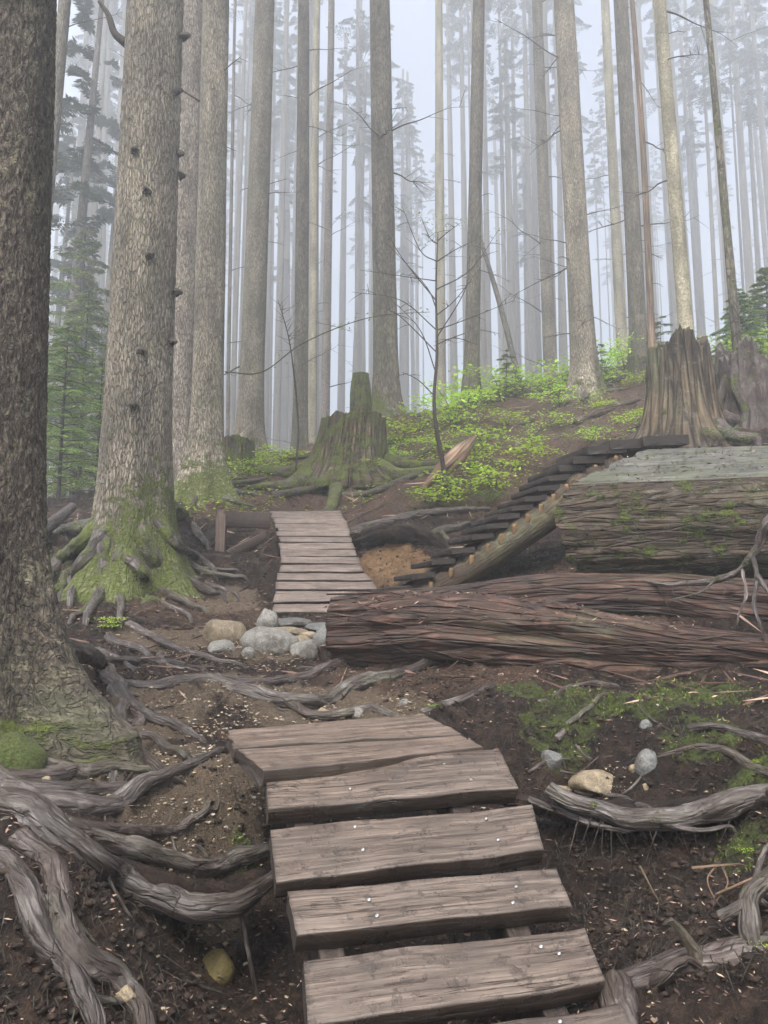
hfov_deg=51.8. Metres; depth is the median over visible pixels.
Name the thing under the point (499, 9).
conifer tree
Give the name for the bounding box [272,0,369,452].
conifer tree
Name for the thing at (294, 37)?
conifer tree
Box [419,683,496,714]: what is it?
exposed root
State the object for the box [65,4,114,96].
conifer tree
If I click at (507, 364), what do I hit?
young conifer
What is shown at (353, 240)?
conifer tree
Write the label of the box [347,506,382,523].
fallen twig
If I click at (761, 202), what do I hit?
conifer tree
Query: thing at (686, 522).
fallen log
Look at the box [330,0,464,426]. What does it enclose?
conifer tree
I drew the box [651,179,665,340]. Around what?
conifer tree
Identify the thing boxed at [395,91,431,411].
conifer tree
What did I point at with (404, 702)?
stone
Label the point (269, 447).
leafy shrub
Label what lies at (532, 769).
exposed root
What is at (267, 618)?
stone
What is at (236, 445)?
tree stump
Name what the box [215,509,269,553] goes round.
timber crib
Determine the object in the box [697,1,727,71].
conifer tree
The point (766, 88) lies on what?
conifer tree
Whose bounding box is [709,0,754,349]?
conifer tree
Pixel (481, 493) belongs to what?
fern
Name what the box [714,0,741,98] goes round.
conifer tree
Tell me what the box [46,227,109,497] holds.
young conifer
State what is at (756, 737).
exposed root
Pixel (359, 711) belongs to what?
stone
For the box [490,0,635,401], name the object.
conifer tree
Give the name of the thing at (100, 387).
young conifer
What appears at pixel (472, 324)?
conifer tree
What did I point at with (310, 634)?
stone
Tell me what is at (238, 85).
conifer tree
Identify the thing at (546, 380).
leafy shrub
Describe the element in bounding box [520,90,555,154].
conifer tree
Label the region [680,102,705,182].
conifer tree
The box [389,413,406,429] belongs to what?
leafy shrub
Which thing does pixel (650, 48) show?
conifer tree
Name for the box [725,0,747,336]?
conifer tree
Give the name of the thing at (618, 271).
conifer tree
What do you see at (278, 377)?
conifer tree
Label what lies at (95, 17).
conifer tree
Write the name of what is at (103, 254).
conifer tree
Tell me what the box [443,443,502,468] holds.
leafy shrub
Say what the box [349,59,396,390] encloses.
conifer tree
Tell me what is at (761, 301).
young conifer
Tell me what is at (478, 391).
leafy shrub
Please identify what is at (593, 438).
leafy shrub
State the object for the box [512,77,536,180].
conifer tree
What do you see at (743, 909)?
exposed root
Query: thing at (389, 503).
fallen twig
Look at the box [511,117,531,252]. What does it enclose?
conifer tree
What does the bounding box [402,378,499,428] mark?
leafy shrub
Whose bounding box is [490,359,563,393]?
leafy shrub
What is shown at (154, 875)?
soil bank
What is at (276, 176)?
conifer tree
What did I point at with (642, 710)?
fallen twig
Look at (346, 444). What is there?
tree stump
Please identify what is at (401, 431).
leafy shrub
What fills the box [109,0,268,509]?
conifer tree
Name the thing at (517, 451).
leafy shrub
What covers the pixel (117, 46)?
conifer tree
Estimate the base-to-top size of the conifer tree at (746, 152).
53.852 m
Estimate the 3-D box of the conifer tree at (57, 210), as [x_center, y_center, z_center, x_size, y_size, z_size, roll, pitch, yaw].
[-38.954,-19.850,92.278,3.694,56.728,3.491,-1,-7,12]
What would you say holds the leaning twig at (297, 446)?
on the forest floor
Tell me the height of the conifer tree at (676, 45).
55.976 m
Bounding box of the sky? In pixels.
[47,0,767,493]
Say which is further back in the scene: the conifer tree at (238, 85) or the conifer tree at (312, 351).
the conifer tree at (238, 85)
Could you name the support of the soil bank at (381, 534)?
on the forest floor
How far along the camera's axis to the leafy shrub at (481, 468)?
11.74 m
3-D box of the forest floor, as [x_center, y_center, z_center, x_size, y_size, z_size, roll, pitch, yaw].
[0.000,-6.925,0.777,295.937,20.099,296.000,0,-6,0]
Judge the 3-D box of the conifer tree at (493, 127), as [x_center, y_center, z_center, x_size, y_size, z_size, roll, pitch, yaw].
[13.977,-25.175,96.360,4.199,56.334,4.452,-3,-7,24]
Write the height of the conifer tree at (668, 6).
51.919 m
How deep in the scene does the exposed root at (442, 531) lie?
10.26 m
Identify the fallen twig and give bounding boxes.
[182,978,233,997]
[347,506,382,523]
[376,502,400,509]
[634,702,670,730]
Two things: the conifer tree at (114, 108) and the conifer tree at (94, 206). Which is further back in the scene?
the conifer tree at (114, 108)
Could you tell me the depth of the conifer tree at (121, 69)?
53.44 m
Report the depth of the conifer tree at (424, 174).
108.56 m
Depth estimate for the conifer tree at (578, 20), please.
67.84 m
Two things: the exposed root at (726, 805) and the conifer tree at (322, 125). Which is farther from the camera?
the conifer tree at (322, 125)
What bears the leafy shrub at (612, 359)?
on the forest floor
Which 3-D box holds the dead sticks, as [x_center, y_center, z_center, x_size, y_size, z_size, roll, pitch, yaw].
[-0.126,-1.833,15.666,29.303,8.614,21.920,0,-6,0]
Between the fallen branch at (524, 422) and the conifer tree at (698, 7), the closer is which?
the fallen branch at (524, 422)
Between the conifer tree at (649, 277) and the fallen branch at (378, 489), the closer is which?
the fallen branch at (378, 489)
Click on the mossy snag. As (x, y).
(360, 391)
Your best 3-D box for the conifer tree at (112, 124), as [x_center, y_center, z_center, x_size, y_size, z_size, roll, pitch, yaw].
[-11.065,-7.963,30.562,5.117,20.890,4.530,-2,-7,14]
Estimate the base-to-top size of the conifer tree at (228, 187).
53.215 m
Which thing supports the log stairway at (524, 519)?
on the forest floor
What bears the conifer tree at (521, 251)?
on the forest floor
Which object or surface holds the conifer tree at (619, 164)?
on the forest floor
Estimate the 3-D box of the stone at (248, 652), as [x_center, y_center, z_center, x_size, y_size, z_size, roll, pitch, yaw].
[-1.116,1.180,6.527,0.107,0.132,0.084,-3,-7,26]
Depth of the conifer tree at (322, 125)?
83.28 m
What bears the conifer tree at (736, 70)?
on the forest floor
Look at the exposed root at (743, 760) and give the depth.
4.34 m
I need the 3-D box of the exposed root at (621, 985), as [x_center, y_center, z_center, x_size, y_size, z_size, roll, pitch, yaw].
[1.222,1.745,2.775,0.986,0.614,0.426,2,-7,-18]
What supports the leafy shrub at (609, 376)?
on the forest floor
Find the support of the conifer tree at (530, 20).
on the forest floor
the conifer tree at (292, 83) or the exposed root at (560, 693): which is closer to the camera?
the exposed root at (560, 693)
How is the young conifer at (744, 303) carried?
on the forest floor
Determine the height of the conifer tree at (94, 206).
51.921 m
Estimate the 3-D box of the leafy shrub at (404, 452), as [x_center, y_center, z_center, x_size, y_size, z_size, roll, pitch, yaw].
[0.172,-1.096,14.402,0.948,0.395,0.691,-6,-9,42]
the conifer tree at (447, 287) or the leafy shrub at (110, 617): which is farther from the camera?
the conifer tree at (447, 287)
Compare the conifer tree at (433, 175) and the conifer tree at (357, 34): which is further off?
the conifer tree at (433, 175)
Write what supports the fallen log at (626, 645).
on the forest floor
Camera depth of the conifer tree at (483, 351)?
49.68 m
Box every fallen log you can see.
[323,591,767,674]
[384,573,767,621]
[553,445,767,579]
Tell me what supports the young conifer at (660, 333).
on the forest floor
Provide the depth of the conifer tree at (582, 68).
82.72 m
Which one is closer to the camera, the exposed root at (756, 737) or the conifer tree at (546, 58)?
the exposed root at (756, 737)
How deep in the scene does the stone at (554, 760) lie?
4.70 m
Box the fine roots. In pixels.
[0,674,767,1023]
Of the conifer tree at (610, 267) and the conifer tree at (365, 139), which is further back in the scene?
the conifer tree at (610, 267)
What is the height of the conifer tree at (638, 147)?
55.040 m
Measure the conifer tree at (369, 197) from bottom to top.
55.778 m
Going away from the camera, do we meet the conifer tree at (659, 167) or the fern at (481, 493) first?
the fern at (481, 493)
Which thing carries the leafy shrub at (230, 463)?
on the forest floor
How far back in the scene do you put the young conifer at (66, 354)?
14.86 m
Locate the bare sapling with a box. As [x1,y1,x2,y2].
[349,203,513,496]
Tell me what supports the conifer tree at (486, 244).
on the forest floor
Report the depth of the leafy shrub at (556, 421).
16.17 m
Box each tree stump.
[224,434,268,477]
[246,405,439,510]
[624,323,761,447]
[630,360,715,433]
[715,336,767,429]
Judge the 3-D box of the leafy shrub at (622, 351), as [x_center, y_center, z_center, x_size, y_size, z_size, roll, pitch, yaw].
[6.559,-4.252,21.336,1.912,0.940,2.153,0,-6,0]
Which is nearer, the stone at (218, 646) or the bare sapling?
the stone at (218, 646)
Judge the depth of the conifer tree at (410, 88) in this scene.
88.10 m
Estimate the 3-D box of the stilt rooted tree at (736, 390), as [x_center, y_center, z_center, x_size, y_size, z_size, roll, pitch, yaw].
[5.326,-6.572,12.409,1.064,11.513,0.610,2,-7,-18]
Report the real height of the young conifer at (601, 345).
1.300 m
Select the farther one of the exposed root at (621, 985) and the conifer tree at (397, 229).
the conifer tree at (397, 229)
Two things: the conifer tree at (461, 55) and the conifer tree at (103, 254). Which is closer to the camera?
the conifer tree at (103, 254)
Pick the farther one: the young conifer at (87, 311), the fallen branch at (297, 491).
the young conifer at (87, 311)
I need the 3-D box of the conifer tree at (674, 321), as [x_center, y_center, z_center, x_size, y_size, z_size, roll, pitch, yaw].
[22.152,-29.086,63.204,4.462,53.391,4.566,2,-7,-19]
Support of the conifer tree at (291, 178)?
on the forest floor
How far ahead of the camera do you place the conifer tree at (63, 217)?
109.07 m
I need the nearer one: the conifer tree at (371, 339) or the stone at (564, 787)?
the stone at (564, 787)
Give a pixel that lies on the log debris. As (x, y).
(421, 593)
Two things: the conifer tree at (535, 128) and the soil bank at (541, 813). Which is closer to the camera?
the soil bank at (541, 813)
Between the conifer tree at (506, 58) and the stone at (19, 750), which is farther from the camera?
the conifer tree at (506, 58)
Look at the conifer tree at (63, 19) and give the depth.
14.43 m
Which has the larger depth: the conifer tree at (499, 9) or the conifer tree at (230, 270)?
the conifer tree at (499, 9)
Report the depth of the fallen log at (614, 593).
6.74 m
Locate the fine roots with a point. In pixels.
(652, 992)
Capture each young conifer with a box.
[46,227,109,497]
[46,290,107,497]
[46,322,102,500]
[47,357,90,491]
[47,357,105,490]
[492,350,528,395]
[597,344,615,385]
[638,316,672,359]
[710,288,767,362]
[728,267,767,349]
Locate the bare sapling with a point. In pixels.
(440, 452)
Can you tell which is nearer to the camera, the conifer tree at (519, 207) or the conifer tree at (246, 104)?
the conifer tree at (246, 104)
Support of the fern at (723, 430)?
on the forest floor
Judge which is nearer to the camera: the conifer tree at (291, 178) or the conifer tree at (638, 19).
the conifer tree at (638, 19)
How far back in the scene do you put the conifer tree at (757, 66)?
61.60 m
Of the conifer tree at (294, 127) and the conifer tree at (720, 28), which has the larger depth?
the conifer tree at (294, 127)
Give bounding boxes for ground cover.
[180,361,643,529]
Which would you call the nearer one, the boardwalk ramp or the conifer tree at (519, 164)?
the boardwalk ramp
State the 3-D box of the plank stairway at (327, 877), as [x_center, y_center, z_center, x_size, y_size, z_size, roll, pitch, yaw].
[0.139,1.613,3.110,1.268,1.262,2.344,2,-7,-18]
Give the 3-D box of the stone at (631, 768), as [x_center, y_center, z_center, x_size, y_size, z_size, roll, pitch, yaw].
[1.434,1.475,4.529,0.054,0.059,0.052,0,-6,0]
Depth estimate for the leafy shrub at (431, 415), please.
16.35 m
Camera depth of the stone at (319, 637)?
7.00 m
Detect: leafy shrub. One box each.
[95,616,128,628]
[227,457,267,477]
[244,448,285,465]
[255,444,309,460]
[386,416,432,444]
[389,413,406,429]
[389,438,412,455]
[393,400,471,430]
[399,485,478,508]
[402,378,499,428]
[409,432,466,449]
[411,470,505,499]
[423,363,513,410]
[441,375,497,397]
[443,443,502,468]
[445,422,510,452]
[449,458,520,489]
[451,365,544,397]
[479,406,530,425]
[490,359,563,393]
[493,440,568,468]
[500,429,565,450]
[514,410,586,428]
[518,366,568,391]
[527,383,578,406]
[538,352,612,383]
[546,367,624,386]
[576,388,621,408]
[579,425,622,442]
[596,331,643,370]
[597,343,645,374]
[598,408,642,426]
[607,368,645,385]
[696,333,722,347]
[708,324,767,354]
[711,340,767,360]
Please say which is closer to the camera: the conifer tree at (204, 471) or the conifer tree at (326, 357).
the conifer tree at (204, 471)
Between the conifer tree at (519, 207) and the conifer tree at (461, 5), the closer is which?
the conifer tree at (461, 5)
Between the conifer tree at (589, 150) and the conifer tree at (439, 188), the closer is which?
the conifer tree at (439, 188)
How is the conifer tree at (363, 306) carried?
on the forest floor
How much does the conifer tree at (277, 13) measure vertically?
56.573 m
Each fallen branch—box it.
[47,503,76,534]
[268,448,430,497]
[342,464,436,497]
[353,506,489,526]
[518,400,570,425]
[554,692,608,741]
[556,371,630,398]
[572,398,640,425]
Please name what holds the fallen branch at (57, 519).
on the forest floor
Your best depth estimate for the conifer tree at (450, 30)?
76.89 m
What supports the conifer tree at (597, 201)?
on the forest floor
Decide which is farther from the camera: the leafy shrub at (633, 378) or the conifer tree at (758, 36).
the conifer tree at (758, 36)
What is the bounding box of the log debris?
[323,443,767,629]
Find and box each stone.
[0,731,47,768]
[115,985,135,1002]
[202,619,245,644]
[202,949,234,985]
[207,640,234,653]
[239,626,298,655]
[241,647,255,658]
[256,608,278,627]
[273,627,307,633]
[278,617,311,627]
[289,639,319,659]
[296,635,309,640]
[299,631,314,638]
[305,622,325,631]
[312,624,325,647]
[352,707,363,716]
[399,699,408,705]
[541,750,562,769]
[558,785,571,791]
[568,769,612,794]
[629,764,634,772]
[634,748,656,774]
[639,719,652,729]
[642,783,648,790]
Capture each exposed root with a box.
[350,521,473,539]
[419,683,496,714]
[527,734,611,773]
[527,782,767,863]
[537,680,618,704]
[597,917,767,1023]
[621,743,767,794]
[631,515,767,640]
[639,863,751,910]
[687,722,767,744]
[716,843,767,945]
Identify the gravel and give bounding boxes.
[8,558,758,1022]
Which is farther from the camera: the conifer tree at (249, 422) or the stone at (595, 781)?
the conifer tree at (249, 422)
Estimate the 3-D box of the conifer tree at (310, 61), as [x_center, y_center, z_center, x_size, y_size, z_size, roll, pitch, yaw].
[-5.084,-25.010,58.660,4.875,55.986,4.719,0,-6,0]
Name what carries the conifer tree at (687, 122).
on the forest floor
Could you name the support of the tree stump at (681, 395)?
on the forest floor
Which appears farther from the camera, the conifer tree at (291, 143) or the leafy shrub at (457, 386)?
the conifer tree at (291, 143)
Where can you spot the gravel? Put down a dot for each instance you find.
(174, 700)
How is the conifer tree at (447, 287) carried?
on the forest floor
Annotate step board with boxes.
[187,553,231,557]
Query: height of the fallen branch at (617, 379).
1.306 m
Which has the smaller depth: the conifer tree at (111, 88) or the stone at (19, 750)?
the stone at (19, 750)
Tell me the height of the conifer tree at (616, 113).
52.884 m
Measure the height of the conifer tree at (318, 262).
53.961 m
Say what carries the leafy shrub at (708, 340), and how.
on the forest floor
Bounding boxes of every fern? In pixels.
[452,437,485,447]
[471,490,509,501]
[702,426,742,438]
[729,432,760,443]
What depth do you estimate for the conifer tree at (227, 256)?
123.78 m
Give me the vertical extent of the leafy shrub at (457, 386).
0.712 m
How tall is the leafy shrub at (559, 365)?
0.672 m
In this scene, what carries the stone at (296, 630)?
on the forest floor
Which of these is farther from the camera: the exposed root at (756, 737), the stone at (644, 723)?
the stone at (644, 723)
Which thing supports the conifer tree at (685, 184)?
on the forest floor
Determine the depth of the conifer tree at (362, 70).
72.34 m
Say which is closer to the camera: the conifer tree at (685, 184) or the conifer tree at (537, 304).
the conifer tree at (537, 304)
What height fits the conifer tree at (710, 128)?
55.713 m
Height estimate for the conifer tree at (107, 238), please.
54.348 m
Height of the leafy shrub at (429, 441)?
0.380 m
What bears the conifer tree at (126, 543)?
on the forest floor
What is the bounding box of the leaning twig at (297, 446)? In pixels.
[224,294,428,469]
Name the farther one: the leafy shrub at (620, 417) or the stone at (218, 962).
the leafy shrub at (620, 417)
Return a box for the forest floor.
[0,346,767,1023]
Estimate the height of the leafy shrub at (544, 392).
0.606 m
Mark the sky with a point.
(413, 35)
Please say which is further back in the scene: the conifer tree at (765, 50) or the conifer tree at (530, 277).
the conifer tree at (765, 50)
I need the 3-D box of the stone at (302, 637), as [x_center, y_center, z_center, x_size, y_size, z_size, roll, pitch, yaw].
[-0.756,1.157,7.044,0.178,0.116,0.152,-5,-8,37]
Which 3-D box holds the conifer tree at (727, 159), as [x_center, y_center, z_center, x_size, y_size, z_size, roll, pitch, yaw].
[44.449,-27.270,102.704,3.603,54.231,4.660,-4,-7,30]
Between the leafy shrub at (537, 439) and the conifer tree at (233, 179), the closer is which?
the leafy shrub at (537, 439)
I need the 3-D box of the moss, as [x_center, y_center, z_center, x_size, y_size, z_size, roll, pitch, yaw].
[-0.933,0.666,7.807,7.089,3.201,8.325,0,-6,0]
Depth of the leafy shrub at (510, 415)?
16.73 m
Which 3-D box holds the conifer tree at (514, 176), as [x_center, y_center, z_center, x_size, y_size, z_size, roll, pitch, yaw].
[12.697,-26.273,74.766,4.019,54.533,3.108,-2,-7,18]
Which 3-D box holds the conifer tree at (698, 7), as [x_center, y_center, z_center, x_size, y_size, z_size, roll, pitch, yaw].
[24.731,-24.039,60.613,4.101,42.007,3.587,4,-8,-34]
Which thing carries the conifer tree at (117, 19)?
on the forest floor
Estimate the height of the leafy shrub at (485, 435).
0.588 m
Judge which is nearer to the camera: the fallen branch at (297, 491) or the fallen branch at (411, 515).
the fallen branch at (411, 515)
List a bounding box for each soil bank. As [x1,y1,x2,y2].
[119,857,268,893]
[351,522,447,548]
[502,790,767,829]
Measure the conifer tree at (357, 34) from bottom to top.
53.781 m
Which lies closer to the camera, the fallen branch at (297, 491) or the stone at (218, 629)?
the stone at (218, 629)
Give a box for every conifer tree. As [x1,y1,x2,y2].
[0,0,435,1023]
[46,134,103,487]
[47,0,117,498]
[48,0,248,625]
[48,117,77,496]
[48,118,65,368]
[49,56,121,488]
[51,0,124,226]
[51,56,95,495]
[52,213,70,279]
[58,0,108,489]
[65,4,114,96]
[66,0,118,497]
[72,9,117,316]
[83,0,121,491]
[86,28,119,139]
[87,51,118,138]
[92,64,118,361]
[105,205,111,283]
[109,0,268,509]
[110,0,122,209]
[110,69,118,75]
[113,0,126,202]
[172,0,234,482]
[224,0,254,434]
[224,0,302,454]
[224,223,240,436]
[226,0,275,435]
[226,118,244,384]
[226,139,234,222]
[226,143,241,242]
[227,38,245,419]
[227,39,238,144]
[229,0,284,411]
[230,0,247,435]
[240,62,277,166]
[246,0,294,443]
[265,0,296,445]
[266,0,364,443]
[268,74,280,449]
[270,149,293,451]
[272,0,320,451]
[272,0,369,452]
[273,0,297,451]
[274,43,295,160]
[274,64,294,154]
[274,167,293,249]
[275,71,295,413]
[287,81,322,137]
[288,2,321,371]
[310,0,322,435]
[318,0,369,421]
[319,79,338,426]
[322,32,355,412]
[326,0,391,371]
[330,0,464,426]
[335,71,371,384]
[342,0,370,371]
[346,217,368,274]
[347,50,370,371]
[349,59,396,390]
[363,24,400,90]
[364,126,371,378]
[392,69,418,386]
[393,70,421,354]
[394,177,400,260]
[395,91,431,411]
[395,175,423,412]
[411,151,425,412]
[413,148,434,409]
[414,0,464,409]
[424,154,447,220]
[434,0,470,402]
[435,0,513,409]
[443,0,471,370]
[445,217,450,402]
[448,0,491,356]
[450,0,502,389]
[452,23,497,106]
[457,0,502,387]
[482,0,603,376]
[482,36,539,383]
[482,92,504,375]
[486,0,520,380]
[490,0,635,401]
[493,0,529,372]
[507,0,555,270]
[509,0,548,378]
[511,0,549,378]
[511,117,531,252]
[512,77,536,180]
[512,151,538,379]
[512,178,522,252]
[512,181,523,375]
[518,0,557,372]
[520,0,551,78]
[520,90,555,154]
[530,0,567,370]
[547,0,591,30]
[548,52,585,373]
[552,45,599,140]
[557,289,599,353]
[583,109,608,368]
[586,0,676,365]
[586,146,609,358]
[588,0,707,379]
[588,99,620,365]
[591,22,617,127]
[601,216,616,363]
[609,141,627,334]
[613,0,655,315]
[613,41,634,114]
[618,0,765,334]
[628,0,663,341]
[629,0,684,346]
[640,0,697,333]
[643,11,678,335]
[649,146,664,341]
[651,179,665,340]
[652,0,698,333]
[656,141,661,190]
[658,149,687,191]
[670,0,705,335]
[672,0,701,127]
[673,0,728,345]
[676,36,711,337]
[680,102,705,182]
[686,0,741,332]
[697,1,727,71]
[699,77,732,349]
[706,114,733,200]
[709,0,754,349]
[709,179,735,249]
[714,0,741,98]
[719,0,758,344]
[722,2,767,345]
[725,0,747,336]
[728,0,767,291]
[731,1,767,235]
[735,0,767,298]
[738,230,761,280]
[742,106,767,322]
[747,133,764,208]
[756,17,767,119]
[758,67,767,146]
[758,72,767,140]
[758,161,767,246]
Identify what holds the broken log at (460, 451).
on the forest floor
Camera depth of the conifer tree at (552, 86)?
67.62 m
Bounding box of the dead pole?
[481,237,521,381]
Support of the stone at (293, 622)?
on the forest floor
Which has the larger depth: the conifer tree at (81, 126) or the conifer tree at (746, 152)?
the conifer tree at (746, 152)
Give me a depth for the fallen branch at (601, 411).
16.87 m
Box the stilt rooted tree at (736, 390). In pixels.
[703,0,750,427]
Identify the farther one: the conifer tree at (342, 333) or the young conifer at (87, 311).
the conifer tree at (342, 333)
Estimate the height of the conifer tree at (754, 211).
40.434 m
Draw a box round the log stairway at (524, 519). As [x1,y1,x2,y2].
[371,434,689,591]
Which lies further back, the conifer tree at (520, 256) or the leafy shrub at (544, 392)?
the conifer tree at (520, 256)
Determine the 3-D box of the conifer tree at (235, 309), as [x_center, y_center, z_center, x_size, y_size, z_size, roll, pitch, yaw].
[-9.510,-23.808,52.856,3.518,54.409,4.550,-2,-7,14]
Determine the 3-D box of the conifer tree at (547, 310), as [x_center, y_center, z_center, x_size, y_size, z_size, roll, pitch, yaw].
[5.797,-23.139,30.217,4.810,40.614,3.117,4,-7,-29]
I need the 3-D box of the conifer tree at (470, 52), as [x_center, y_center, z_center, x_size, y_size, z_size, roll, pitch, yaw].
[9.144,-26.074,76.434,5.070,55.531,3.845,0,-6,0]
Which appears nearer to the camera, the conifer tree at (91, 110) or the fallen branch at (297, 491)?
the fallen branch at (297, 491)
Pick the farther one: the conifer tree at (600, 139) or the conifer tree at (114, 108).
the conifer tree at (600, 139)
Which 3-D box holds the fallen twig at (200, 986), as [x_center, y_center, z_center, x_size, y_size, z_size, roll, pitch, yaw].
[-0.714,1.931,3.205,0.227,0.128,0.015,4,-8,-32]
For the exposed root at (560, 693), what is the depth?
5.63 m
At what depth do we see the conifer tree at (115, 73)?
62.15 m
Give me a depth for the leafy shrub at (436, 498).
11.27 m
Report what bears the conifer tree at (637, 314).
on the forest floor
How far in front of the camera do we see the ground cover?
15.15 m
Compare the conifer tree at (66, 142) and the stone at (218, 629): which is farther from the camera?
the conifer tree at (66, 142)
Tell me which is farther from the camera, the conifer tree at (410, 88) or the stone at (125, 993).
the conifer tree at (410, 88)
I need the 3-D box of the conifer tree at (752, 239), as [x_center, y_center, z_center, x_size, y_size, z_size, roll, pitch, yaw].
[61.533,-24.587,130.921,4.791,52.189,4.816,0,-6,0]
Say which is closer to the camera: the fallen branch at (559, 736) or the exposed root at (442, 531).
the fallen branch at (559, 736)
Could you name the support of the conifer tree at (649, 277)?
on the forest floor
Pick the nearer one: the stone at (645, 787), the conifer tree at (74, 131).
the stone at (645, 787)
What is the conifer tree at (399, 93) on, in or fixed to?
on the forest floor
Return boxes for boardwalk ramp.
[269,511,376,616]
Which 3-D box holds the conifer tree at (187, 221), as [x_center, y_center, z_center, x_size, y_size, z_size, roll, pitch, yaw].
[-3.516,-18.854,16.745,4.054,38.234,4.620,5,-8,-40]
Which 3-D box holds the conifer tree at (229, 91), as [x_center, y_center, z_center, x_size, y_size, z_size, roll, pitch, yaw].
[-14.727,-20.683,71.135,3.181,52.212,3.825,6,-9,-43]
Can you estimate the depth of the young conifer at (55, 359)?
21.64 m
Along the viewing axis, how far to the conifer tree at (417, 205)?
102.02 m
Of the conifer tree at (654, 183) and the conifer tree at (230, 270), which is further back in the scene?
the conifer tree at (654, 183)
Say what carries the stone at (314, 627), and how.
on the forest floor
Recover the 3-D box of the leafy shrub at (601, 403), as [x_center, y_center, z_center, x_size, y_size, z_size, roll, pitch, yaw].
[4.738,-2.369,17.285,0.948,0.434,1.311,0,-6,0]
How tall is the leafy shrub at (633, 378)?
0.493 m
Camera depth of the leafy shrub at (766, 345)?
18.29 m
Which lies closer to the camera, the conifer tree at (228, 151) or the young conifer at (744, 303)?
the young conifer at (744, 303)
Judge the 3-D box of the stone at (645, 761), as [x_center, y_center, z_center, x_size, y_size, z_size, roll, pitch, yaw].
[1.498,1.438,4.505,0.130,0.170,0.119,-3,-7,28]
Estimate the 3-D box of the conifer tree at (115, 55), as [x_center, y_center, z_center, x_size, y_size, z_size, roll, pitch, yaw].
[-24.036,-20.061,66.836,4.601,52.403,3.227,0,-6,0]
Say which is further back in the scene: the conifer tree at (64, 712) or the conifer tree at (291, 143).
the conifer tree at (291, 143)
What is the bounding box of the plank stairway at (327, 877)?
[226,713,630,1023]
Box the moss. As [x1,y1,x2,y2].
[55,484,767,877]
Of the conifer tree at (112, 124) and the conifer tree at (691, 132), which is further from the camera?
the conifer tree at (691, 132)
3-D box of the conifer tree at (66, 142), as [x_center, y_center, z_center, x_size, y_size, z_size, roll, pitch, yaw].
[-14.627,-7.040,34.843,4.591,20.405,4.338,-2,-7,16]
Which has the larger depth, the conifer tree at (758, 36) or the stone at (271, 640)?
the conifer tree at (758, 36)
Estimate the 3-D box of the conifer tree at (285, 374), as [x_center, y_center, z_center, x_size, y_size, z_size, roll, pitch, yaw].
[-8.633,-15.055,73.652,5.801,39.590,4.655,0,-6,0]
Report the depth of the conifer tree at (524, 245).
78.89 m
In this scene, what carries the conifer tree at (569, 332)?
on the forest floor
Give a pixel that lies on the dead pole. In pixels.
(510, 345)
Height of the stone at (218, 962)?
0.166 m
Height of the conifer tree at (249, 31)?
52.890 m
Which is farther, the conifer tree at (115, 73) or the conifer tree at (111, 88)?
the conifer tree at (111, 88)
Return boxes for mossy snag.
[349,372,371,411]
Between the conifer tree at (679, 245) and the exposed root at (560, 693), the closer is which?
the exposed root at (560, 693)
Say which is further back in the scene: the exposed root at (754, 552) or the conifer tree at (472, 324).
the conifer tree at (472, 324)
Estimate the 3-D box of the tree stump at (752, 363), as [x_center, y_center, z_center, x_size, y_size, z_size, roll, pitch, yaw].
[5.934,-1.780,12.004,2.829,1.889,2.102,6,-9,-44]
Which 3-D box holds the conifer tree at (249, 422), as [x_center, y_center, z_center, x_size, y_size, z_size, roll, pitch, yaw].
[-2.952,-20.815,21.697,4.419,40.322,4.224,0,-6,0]
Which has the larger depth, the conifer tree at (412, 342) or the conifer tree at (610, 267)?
the conifer tree at (610, 267)
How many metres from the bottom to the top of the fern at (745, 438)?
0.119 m
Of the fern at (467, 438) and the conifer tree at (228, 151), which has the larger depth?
the conifer tree at (228, 151)
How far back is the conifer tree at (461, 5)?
61.56 m
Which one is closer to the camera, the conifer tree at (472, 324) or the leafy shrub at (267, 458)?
the leafy shrub at (267, 458)
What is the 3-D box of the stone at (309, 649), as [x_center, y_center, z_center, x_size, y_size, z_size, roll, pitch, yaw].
[-0.672,1.185,6.723,0.260,0.202,0.221,0,-6,0]
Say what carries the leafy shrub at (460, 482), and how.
on the forest floor
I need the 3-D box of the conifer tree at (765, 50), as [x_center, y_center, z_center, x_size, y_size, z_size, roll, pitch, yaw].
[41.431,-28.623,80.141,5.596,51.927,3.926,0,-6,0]
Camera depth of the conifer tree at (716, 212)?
120.14 m
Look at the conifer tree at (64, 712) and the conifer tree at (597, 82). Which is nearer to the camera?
the conifer tree at (64, 712)
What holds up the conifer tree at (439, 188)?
on the forest floor
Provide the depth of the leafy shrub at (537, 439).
14.00 m
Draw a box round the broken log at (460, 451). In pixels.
[422,435,476,489]
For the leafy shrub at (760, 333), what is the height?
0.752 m
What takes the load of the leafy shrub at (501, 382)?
on the forest floor
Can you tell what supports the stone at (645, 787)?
on the forest floor
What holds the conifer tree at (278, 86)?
on the forest floor
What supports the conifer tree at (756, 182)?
on the forest floor
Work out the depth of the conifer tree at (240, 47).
75.86 m
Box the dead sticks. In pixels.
[47,350,767,713]
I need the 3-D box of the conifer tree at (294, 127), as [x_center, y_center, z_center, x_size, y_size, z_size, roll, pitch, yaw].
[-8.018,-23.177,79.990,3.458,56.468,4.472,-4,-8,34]

